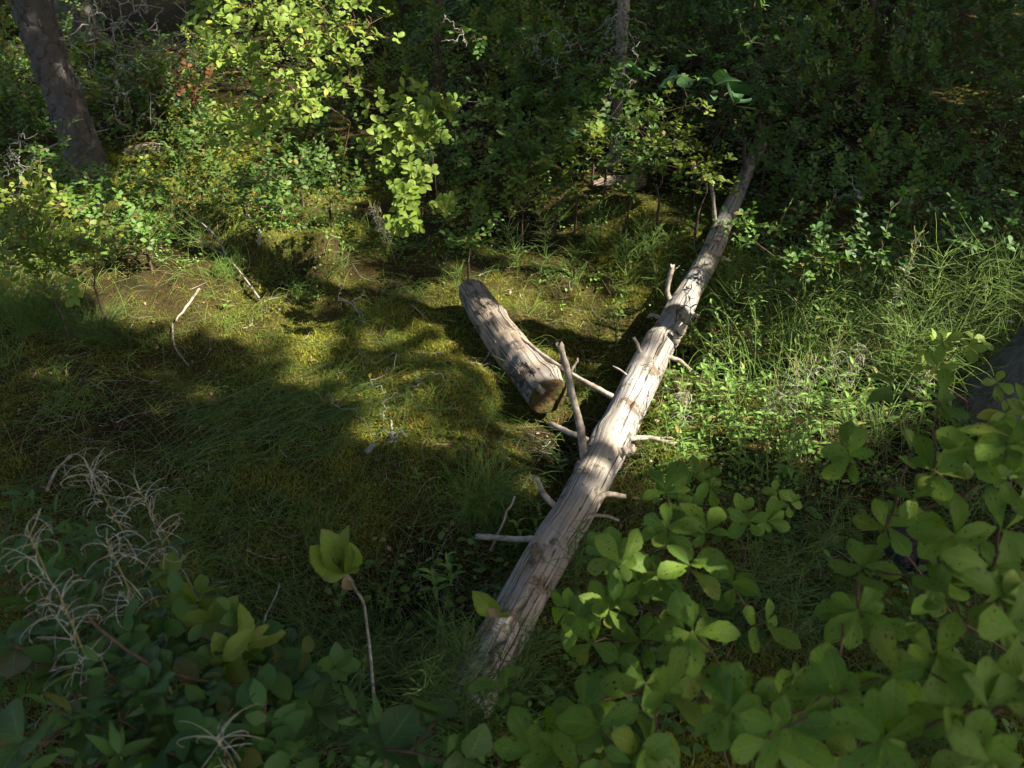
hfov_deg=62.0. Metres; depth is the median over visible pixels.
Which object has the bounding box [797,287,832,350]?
willowherb
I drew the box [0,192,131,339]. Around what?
grass
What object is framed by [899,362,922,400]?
willowherb
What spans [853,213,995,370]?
horsetail
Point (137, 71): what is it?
leafy shrub
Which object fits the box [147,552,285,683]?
broad leaved plant
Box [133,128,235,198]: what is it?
leafy shrub
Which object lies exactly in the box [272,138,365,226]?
leafy shrub
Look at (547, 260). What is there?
horsetail
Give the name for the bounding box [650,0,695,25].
leafy shrub
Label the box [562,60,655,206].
broad leaved plant
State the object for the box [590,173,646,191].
rotten log
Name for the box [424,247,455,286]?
horsetail
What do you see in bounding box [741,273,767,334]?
willowherb
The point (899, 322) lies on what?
willowherb
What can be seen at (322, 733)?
grass
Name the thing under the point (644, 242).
horsetail
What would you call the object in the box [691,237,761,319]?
horsetail
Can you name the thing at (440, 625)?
horsetail
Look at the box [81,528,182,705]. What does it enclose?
fireweed
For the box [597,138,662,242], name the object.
leafy shrub
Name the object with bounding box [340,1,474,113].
leafy shrub
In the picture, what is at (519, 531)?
willowherb
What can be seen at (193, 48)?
leafy shrub
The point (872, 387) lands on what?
willowherb
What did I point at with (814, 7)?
leafy shrub
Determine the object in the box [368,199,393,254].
willowherb
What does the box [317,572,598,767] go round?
grass
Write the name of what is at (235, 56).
leafy shrub
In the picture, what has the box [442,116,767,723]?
fallen log
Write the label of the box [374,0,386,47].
young tree
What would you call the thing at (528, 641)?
horsetail
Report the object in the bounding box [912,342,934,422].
willowherb
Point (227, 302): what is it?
willowherb
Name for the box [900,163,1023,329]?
leafy shrub
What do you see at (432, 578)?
willowherb
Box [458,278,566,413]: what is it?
short log
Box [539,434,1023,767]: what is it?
grass
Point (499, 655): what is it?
horsetail
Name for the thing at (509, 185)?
leafy shrub
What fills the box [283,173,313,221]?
horsetail
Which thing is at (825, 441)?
willowherb
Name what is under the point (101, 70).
leafy shrub
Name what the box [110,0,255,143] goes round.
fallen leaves
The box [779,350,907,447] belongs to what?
horsetail
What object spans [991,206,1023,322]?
horsetail
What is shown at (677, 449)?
willowherb
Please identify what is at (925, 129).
leafy shrub
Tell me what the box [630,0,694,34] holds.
leafy shrub
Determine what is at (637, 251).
horsetail
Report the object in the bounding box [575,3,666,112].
leafy shrub
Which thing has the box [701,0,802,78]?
leafy shrub
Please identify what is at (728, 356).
horsetail
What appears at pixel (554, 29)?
dead branch
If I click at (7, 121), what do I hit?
leafy shrub
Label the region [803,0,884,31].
leafy shrub
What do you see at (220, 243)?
stick
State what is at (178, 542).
fireweed
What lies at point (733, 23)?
leafy shrub
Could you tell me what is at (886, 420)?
horsetail
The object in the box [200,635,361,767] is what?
leafy shrub
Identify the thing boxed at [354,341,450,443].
dead branch
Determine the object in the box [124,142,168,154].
rotten log
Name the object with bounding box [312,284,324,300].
willowherb
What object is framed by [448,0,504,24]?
leafy shrub
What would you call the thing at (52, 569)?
leafy shrub
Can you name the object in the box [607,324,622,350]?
willowherb
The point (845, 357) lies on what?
willowherb
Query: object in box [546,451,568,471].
willowherb
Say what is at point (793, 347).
willowherb
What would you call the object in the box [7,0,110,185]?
pine tree
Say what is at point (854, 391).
willowherb
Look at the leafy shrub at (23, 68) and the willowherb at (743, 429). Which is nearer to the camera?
the willowherb at (743, 429)
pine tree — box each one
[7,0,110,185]
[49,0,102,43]
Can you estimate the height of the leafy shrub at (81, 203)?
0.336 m
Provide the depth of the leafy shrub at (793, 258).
3.18 m
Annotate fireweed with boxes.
[0,508,113,749]
[29,575,142,767]
[60,447,179,656]
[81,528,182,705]
[112,470,219,641]
[177,704,260,767]
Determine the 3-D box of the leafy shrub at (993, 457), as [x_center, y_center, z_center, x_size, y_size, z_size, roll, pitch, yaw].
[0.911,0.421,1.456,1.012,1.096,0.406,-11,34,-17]
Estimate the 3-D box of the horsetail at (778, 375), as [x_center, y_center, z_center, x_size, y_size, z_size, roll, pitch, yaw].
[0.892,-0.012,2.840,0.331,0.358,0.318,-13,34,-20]
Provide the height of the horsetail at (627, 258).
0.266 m
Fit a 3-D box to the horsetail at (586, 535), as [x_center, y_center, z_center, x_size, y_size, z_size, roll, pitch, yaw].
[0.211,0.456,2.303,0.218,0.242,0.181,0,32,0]
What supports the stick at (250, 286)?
on the ground at (162, 18)
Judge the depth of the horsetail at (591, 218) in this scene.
4.33 m
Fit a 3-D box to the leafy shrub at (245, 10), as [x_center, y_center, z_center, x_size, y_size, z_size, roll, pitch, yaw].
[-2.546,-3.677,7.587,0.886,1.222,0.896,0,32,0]
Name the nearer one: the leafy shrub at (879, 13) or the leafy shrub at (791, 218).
the leafy shrub at (791, 218)
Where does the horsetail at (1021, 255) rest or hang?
on the ground at (162, 18)
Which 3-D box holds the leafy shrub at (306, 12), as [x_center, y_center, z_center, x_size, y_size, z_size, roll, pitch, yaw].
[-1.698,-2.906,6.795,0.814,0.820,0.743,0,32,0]
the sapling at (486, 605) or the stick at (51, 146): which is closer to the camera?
the sapling at (486, 605)
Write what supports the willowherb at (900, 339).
on the ground at (162, 18)
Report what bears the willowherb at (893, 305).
on the ground at (162, 18)
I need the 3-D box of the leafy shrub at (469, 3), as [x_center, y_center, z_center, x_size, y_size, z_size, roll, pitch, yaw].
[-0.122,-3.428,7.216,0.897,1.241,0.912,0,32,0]
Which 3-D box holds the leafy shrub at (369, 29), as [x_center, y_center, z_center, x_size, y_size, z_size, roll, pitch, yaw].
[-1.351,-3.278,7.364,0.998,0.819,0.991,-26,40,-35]
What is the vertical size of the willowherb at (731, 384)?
0.290 m
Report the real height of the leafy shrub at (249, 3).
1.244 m
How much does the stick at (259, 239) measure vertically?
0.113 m
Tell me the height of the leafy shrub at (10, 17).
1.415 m
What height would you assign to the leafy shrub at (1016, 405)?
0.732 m
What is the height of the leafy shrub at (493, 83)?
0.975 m
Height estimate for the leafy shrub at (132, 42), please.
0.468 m
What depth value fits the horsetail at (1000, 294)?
3.13 m
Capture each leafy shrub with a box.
[0,0,14,23]
[0,1,12,19]
[0,5,98,156]
[0,21,28,81]
[0,25,18,44]
[0,27,23,75]
[0,40,90,90]
[0,41,23,76]
[0,41,30,77]
[0,61,42,140]
[0,71,49,148]
[0,77,31,115]
[0,82,53,141]
[0,83,42,134]
[0,91,27,123]
[0,108,105,226]
[0,150,93,309]
[0,208,98,340]
[0,489,120,758]
[0,606,215,765]
[8,0,110,78]
[19,25,123,104]
[20,647,175,767]
[22,569,284,759]
[31,216,125,323]
[38,180,162,247]
[38,276,83,306]
[70,157,187,238]
[77,70,173,135]
[78,57,155,128]
[80,194,183,271]
[82,63,219,120]
[85,659,317,767]
[89,16,172,67]
[91,0,117,23]
[93,45,180,107]
[94,39,177,97]
[97,58,169,110]
[105,24,178,100]
[119,83,237,156]
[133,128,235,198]
[137,68,186,124]
[150,40,231,99]
[160,86,251,175]
[165,46,207,143]
[165,87,240,143]
[168,57,237,154]
[176,18,254,65]
[179,0,404,199]
[179,37,261,80]
[186,18,258,77]
[187,157,275,218]
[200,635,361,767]
[215,0,273,40]
[228,122,353,207]
[240,0,265,20]
[242,157,312,228]
[243,56,363,139]
[253,0,346,70]
[267,0,375,55]
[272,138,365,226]
[289,26,391,103]
[294,683,499,767]
[295,0,410,51]
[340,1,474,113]
[341,0,444,75]
[356,77,460,259]
[373,0,451,59]
[373,0,477,102]
[389,18,510,164]
[393,76,548,198]
[394,117,498,221]
[405,0,581,94]
[431,187,502,278]
[434,0,593,156]
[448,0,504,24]
[450,158,553,254]
[452,0,539,49]
[456,0,563,111]
[466,461,810,767]
[471,0,557,83]
[480,112,562,252]
[494,83,588,207]
[497,3,610,153]
[504,0,602,107]
[516,154,586,236]
[527,0,597,30]
[538,69,696,184]
[539,0,631,78]
[539,0,656,61]
[545,0,671,119]
[546,105,610,233]
[555,55,638,186]
[558,0,652,65]
[562,29,719,174]
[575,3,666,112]
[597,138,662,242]
[609,81,715,225]
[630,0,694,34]
[631,0,726,60]
[634,0,746,103]
[648,0,738,77]
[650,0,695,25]
[666,139,739,235]
[667,0,790,150]
[677,456,802,569]
[697,538,1023,767]
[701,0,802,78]
[712,0,770,44]
[712,0,849,192]
[714,0,738,32]
[715,0,851,173]
[723,0,843,50]
[723,198,836,321]
[725,116,873,224]
[748,0,878,141]
[754,0,874,110]
[770,224,888,347]
[794,119,967,249]
[797,0,849,42]
[800,186,979,329]
[802,0,965,160]
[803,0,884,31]
[821,368,1023,651]
[829,0,947,59]
[832,88,1001,199]
[844,0,986,111]
[875,0,995,82]
[880,126,1023,240]
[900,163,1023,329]
[909,0,1007,55]
[913,328,993,411]
[924,4,1023,195]
[949,0,1023,82]
[950,5,1023,159]
[959,0,1023,142]
[976,371,1023,421]
[983,0,1023,47]
[1004,51,1023,109]
[1004,193,1023,226]
[1016,164,1023,172]
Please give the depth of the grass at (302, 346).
3.42 m
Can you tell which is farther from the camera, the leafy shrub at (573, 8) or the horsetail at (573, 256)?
the leafy shrub at (573, 8)
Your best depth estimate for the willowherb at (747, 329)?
3.23 m
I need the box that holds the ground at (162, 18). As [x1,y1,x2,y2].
[0,0,1023,767]
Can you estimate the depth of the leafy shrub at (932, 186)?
4.24 m
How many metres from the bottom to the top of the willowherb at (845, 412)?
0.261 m
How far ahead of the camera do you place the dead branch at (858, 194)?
3.72 m
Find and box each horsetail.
[122,204,174,257]
[153,197,195,250]
[175,205,227,258]
[188,172,226,221]
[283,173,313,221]
[311,246,349,286]
[312,156,340,193]
[314,626,395,712]
[324,240,361,277]
[365,615,443,687]
[381,640,469,753]
[387,621,473,750]
[388,627,478,717]
[399,648,499,750]
[401,612,483,700]
[402,589,513,730]
[408,652,508,734]
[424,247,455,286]
[427,602,479,674]
[429,618,529,754]
[436,254,478,295]
[437,604,528,701]
[457,629,541,748]
[476,593,559,669]
[476,605,575,694]
[481,637,550,722]
[494,219,528,257]
[496,238,535,279]
[526,207,562,256]
[529,244,562,279]
[542,189,574,230]
[542,522,616,594]
[557,239,592,277]
[558,260,590,295]
[567,197,606,244]
[567,498,624,588]
[578,220,613,262]
[579,291,624,351]
[584,194,618,234]
[589,282,633,337]
[595,189,631,243]
[601,229,640,272]
[610,228,647,281]
[610,256,645,299]
[619,218,662,268]
[624,213,662,259]
[635,215,668,267]
[643,235,680,296]
[649,226,682,272]
[689,271,784,350]
[690,322,765,383]
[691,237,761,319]
[719,244,805,321]
[721,532,831,615]
[722,531,794,622]
[724,296,804,379]
[733,334,840,409]
[745,254,838,323]
[751,335,858,435]
[755,555,845,662]
[756,274,838,369]
[771,504,862,592]
[774,295,882,396]
[778,258,879,334]
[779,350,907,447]
[791,481,866,557]
[812,259,909,390]
[823,259,924,339]
[834,372,936,461]
[836,271,977,416]
[852,218,977,346]
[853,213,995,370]
[853,291,1011,426]
[879,211,1023,342]
[898,280,1023,392]
[903,215,1023,351]
[949,194,1023,338]
[955,201,1023,342]
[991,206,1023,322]
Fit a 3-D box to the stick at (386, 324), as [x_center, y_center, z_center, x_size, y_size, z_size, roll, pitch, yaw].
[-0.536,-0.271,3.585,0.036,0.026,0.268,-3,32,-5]
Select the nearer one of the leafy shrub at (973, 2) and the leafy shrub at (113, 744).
the leafy shrub at (113, 744)
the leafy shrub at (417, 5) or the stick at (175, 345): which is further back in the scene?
the leafy shrub at (417, 5)
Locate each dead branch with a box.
[0,125,88,220]
[53,0,185,138]
[93,0,209,97]
[100,78,131,145]
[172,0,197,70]
[315,388,407,445]
[338,277,367,323]
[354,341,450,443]
[443,14,466,44]
[520,27,587,80]
[594,0,647,154]
[832,162,861,199]
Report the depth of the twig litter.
2.78 m
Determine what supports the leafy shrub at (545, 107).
on the ground at (162, 18)
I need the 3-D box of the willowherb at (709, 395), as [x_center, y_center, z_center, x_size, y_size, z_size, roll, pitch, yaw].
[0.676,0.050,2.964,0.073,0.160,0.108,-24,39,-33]
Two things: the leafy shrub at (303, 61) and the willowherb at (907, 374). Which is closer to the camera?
the willowherb at (907, 374)
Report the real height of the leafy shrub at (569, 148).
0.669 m
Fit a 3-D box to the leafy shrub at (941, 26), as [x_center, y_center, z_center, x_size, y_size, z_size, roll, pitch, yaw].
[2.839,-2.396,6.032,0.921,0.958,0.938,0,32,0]
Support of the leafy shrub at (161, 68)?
on the ground at (162, 18)
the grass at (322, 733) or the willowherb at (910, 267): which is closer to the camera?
the grass at (322, 733)
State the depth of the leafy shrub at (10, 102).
5.62 m
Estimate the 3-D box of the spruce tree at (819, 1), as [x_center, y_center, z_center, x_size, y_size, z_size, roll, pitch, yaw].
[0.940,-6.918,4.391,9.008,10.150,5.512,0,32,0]
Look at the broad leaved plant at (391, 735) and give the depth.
1.09 m
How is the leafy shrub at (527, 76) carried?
on the ground at (162, 18)
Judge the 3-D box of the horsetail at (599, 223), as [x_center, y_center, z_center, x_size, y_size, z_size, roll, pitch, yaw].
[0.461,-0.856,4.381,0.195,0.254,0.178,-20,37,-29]
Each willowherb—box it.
[222,293,234,309]
[292,284,304,302]
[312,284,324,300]
[366,200,395,265]
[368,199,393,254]
[409,467,422,480]
[417,566,453,600]
[436,551,467,583]
[500,518,527,550]
[525,501,546,532]
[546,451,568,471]
[572,519,589,569]
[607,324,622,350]
[613,290,626,323]
[653,392,676,436]
[660,405,689,465]
[663,367,693,445]
[670,377,692,444]
[673,424,692,463]
[681,295,702,353]
[685,362,708,425]
[685,433,708,480]
[687,379,718,413]
[692,322,716,369]
[692,403,715,438]
[696,358,726,388]
[697,333,724,401]
[705,361,745,430]
[707,298,733,350]
[707,366,746,421]
[713,405,740,444]
[715,358,739,419]
[717,376,746,433]
[723,432,751,472]
[730,408,755,445]
[734,310,756,365]
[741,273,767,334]
[742,317,764,382]
[744,299,761,350]
[745,370,768,408]
[749,372,776,452]
[751,367,791,438]
[772,423,803,469]
[773,409,796,459]
[773,433,803,481]
[777,356,808,440]
[778,310,797,381]
[781,408,809,462]
[784,337,804,392]
[791,409,816,464]
[792,349,825,414]
[794,377,824,444]
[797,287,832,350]
[797,397,823,463]
[802,356,833,410]
[806,390,835,457]
[811,284,828,334]
[817,345,845,385]
[818,356,858,439]
[822,333,847,400]
[823,286,838,336]
[830,339,871,414]
[832,385,858,421]
[836,390,857,448]
[837,336,851,372]
[838,275,859,344]
[839,288,867,334]
[844,333,865,374]
[845,333,867,384]
[846,366,881,410]
[848,373,873,425]
[872,342,901,387]
[875,225,927,366]
[876,286,895,350]
[878,348,900,408]
[878,385,900,430]
[883,281,904,331]
[887,300,910,339]
[887,317,910,356]
[893,335,913,396]
[898,361,935,415]
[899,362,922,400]
[906,351,922,396]
[908,373,934,430]
[910,346,937,396]
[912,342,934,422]
[922,340,932,392]
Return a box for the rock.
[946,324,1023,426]
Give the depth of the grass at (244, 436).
2.89 m
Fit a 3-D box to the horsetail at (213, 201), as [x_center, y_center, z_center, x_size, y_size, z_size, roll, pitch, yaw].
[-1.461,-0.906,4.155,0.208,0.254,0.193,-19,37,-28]
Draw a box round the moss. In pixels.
[0,142,1023,767]
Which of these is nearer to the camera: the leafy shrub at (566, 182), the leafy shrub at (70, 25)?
the leafy shrub at (566, 182)
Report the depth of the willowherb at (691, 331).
3.28 m
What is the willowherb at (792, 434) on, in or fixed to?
on the ground at (162, 18)
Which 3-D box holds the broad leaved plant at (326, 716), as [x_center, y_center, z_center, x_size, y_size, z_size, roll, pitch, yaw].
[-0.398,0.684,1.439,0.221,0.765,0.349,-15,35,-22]
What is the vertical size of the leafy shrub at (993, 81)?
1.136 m
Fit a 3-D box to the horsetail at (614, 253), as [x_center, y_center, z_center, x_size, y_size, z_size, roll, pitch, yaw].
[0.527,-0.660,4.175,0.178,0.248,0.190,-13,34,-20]
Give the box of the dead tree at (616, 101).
[607,0,629,170]
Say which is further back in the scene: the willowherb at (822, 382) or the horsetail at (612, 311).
the horsetail at (612, 311)
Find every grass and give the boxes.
[0,181,616,434]
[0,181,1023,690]
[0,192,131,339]
[0,268,157,356]
[0,327,682,767]
[152,327,445,491]
[199,533,611,767]
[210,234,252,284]
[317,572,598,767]
[409,421,549,564]
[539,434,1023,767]
[618,270,1023,524]
[660,188,1023,425]
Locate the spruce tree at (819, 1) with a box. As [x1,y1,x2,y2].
[813,0,844,12]
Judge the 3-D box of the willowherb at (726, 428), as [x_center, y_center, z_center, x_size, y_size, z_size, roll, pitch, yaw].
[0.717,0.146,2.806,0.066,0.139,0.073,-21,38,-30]
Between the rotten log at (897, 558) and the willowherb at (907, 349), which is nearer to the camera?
the rotten log at (897, 558)
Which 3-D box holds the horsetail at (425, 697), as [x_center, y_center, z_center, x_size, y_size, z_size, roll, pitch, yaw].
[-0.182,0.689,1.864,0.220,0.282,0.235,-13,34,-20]
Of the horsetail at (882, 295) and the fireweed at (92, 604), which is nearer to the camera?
the fireweed at (92, 604)
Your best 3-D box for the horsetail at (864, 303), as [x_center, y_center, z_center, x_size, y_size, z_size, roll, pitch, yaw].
[1.248,-0.199,3.045,0.363,0.447,0.375,0,32,0]
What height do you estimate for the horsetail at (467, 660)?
0.368 m
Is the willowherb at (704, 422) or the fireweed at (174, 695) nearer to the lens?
the fireweed at (174, 695)
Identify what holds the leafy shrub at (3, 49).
on the ground at (162, 18)
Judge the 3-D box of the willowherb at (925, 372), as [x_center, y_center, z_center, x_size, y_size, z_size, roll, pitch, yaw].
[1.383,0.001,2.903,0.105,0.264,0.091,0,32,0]
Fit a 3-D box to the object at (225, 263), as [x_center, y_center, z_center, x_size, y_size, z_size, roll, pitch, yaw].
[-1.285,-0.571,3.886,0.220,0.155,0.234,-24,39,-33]
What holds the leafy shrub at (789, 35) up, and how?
on the ground at (162, 18)
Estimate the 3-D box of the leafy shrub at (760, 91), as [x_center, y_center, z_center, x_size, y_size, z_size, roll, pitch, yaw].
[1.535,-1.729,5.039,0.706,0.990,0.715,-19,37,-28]
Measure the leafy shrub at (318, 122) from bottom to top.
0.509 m
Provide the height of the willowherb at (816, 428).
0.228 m
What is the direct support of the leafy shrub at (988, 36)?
on the ground at (162, 18)
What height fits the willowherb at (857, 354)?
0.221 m
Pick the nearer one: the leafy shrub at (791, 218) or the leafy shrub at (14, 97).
the leafy shrub at (791, 218)
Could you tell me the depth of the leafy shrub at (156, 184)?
3.98 m
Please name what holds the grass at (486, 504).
on the ground at (162, 18)
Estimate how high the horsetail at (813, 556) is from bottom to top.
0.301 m
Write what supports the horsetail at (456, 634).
on the ground at (162, 18)
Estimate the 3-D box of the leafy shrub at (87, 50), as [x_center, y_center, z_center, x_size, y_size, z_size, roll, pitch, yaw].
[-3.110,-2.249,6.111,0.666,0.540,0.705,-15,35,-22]
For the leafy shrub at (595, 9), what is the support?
on the ground at (162, 18)
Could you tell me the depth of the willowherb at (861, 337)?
3.01 m
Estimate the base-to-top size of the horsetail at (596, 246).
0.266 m
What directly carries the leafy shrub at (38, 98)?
on the ground at (162, 18)
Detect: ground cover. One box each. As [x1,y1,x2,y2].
[0,29,1023,195]
[2,158,697,291]
[76,230,647,500]
[325,500,1023,766]
[646,302,1004,510]
[669,151,1023,312]
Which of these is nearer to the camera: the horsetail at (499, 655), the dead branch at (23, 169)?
the horsetail at (499, 655)
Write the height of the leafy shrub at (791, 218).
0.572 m
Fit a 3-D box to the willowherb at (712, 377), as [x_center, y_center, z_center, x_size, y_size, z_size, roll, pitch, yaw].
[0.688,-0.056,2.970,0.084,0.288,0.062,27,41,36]
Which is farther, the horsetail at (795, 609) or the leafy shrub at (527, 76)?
the leafy shrub at (527, 76)
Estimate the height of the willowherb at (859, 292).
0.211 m
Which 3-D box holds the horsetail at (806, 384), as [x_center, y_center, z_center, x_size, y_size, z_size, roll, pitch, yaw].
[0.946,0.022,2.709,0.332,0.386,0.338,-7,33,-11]
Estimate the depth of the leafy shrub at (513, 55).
6.50 m
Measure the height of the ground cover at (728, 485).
0.176 m
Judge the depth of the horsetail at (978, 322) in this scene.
2.87 m
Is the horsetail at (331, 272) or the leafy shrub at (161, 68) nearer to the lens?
the horsetail at (331, 272)
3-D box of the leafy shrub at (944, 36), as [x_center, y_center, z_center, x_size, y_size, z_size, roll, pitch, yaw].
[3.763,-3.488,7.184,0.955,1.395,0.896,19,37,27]
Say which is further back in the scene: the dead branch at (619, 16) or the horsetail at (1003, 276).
the dead branch at (619, 16)
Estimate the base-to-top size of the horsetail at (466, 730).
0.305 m
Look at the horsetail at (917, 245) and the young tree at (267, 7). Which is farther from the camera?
the young tree at (267, 7)
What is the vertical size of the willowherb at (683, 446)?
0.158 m
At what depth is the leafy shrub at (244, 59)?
6.82 m
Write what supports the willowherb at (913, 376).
on the ground at (162, 18)
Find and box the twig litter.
[0,193,1023,747]
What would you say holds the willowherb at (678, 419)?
on the ground at (162, 18)
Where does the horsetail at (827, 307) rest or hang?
on the ground at (162, 18)
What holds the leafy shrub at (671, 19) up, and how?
on the ground at (162, 18)
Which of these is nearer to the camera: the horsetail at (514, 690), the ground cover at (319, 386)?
the horsetail at (514, 690)
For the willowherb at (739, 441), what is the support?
on the ground at (162, 18)
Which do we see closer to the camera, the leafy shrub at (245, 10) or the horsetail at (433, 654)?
the horsetail at (433, 654)
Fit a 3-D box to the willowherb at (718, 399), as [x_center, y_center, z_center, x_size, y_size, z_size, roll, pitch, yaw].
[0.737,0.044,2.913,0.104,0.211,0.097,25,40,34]
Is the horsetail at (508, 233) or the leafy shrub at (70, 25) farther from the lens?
the leafy shrub at (70, 25)
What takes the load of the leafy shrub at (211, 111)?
on the ground at (162, 18)
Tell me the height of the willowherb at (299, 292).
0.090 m
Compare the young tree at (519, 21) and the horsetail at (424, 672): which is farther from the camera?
the young tree at (519, 21)
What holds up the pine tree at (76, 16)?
on the ground at (162, 18)
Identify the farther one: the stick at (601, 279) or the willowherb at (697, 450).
the stick at (601, 279)
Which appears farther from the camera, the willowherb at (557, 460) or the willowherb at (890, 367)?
the willowherb at (890, 367)
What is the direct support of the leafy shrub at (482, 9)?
on the ground at (162, 18)
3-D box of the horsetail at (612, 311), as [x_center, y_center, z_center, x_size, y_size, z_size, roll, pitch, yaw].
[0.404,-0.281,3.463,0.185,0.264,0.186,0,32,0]
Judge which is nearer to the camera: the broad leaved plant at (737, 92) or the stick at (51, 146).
the broad leaved plant at (737, 92)
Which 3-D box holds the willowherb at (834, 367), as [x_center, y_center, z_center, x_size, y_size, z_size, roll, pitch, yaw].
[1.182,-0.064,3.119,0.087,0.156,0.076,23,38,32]
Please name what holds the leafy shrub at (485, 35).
on the ground at (162, 18)
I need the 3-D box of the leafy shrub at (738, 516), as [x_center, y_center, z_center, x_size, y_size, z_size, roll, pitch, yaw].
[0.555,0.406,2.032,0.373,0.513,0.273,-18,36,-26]
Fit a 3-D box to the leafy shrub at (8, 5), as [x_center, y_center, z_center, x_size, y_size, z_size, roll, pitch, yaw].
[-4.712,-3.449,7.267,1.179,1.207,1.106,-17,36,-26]
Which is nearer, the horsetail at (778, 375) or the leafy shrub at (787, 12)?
the horsetail at (778, 375)
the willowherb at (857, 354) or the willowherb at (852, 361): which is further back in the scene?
the willowherb at (857, 354)
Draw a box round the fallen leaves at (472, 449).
[2,193,1019,653]
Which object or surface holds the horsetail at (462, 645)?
on the ground at (162, 18)
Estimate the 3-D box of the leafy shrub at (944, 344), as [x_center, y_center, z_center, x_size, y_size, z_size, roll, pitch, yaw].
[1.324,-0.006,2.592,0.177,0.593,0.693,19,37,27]
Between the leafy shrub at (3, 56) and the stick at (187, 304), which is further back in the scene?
the leafy shrub at (3, 56)
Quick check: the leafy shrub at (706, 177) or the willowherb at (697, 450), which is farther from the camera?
the leafy shrub at (706, 177)
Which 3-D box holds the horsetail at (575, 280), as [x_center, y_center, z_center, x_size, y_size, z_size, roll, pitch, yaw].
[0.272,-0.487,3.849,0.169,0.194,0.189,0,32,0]
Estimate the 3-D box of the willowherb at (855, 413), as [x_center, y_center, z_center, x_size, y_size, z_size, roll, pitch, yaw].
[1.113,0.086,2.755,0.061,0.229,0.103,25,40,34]
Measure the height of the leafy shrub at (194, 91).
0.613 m
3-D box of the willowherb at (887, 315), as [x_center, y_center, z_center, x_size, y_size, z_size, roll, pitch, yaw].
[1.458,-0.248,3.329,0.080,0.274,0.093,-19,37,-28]
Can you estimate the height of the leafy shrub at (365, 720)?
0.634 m
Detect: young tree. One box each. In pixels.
[258,0,273,25]
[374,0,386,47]
[432,0,443,120]
[512,0,525,81]
[693,0,709,65]
[850,0,875,104]
[879,0,904,47]
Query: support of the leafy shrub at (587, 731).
on the ground at (162, 18)
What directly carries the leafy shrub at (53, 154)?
on the ground at (162, 18)
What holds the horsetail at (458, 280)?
on the ground at (162, 18)
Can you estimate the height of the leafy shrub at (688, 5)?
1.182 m
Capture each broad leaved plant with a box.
[0,587,190,767]
[49,576,302,708]
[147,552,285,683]
[171,627,339,746]
[343,697,492,767]
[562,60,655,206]
[659,68,755,217]
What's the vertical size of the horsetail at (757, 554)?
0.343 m
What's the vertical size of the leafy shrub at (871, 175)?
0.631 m
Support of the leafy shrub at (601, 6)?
on the ground at (162, 18)
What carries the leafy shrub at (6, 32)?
on the ground at (162, 18)
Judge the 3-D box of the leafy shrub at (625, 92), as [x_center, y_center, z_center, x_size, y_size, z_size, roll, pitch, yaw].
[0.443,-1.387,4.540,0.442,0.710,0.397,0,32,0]
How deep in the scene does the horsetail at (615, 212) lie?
4.32 m
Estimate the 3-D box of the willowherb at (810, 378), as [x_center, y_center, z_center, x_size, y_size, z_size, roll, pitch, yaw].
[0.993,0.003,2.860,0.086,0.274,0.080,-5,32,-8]
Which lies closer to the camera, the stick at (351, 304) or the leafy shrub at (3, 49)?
the stick at (351, 304)
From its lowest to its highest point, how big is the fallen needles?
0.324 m
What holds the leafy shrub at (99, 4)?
on the ground at (162, 18)
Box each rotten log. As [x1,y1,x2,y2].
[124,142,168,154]
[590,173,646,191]
[877,526,941,577]
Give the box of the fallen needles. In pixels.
[0,195,1023,764]
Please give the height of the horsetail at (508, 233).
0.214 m
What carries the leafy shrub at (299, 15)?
on the ground at (162, 18)
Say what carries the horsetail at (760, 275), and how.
on the ground at (162, 18)
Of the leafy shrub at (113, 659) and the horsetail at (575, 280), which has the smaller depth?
the leafy shrub at (113, 659)
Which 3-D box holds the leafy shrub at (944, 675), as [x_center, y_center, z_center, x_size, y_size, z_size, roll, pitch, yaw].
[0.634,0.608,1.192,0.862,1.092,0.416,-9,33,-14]
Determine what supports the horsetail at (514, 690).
on the ground at (162, 18)
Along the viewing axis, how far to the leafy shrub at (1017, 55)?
5.25 m
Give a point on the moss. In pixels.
(494, 442)
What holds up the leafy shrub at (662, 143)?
on the ground at (162, 18)
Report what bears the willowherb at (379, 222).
on the ground at (162, 18)
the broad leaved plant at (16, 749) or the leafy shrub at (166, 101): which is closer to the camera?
the broad leaved plant at (16, 749)
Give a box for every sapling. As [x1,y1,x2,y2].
[309,525,374,701]
[472,591,509,660]
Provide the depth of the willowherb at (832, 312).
3.39 m
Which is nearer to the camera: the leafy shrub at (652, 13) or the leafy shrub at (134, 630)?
the leafy shrub at (134, 630)
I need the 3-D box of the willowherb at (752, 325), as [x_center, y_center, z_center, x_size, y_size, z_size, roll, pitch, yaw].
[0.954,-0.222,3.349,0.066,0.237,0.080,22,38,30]
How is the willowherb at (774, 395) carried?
on the ground at (162, 18)
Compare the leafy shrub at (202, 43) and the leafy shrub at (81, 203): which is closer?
the leafy shrub at (81, 203)
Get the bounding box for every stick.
[27,129,108,157]
[44,456,72,491]
[171,323,188,365]
[175,288,200,321]
[184,233,260,299]
[195,218,227,256]
[244,203,260,244]
[263,583,280,621]
[339,297,363,322]
[364,442,376,453]
[380,305,388,337]
[489,496,515,551]
[584,260,611,295]
[985,320,1014,324]
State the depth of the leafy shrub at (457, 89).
5.08 m
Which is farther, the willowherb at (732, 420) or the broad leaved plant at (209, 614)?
the willowherb at (732, 420)
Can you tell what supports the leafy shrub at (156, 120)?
on the ground at (162, 18)
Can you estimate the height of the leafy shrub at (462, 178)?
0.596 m
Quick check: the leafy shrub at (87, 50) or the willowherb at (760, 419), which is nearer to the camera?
the willowherb at (760, 419)

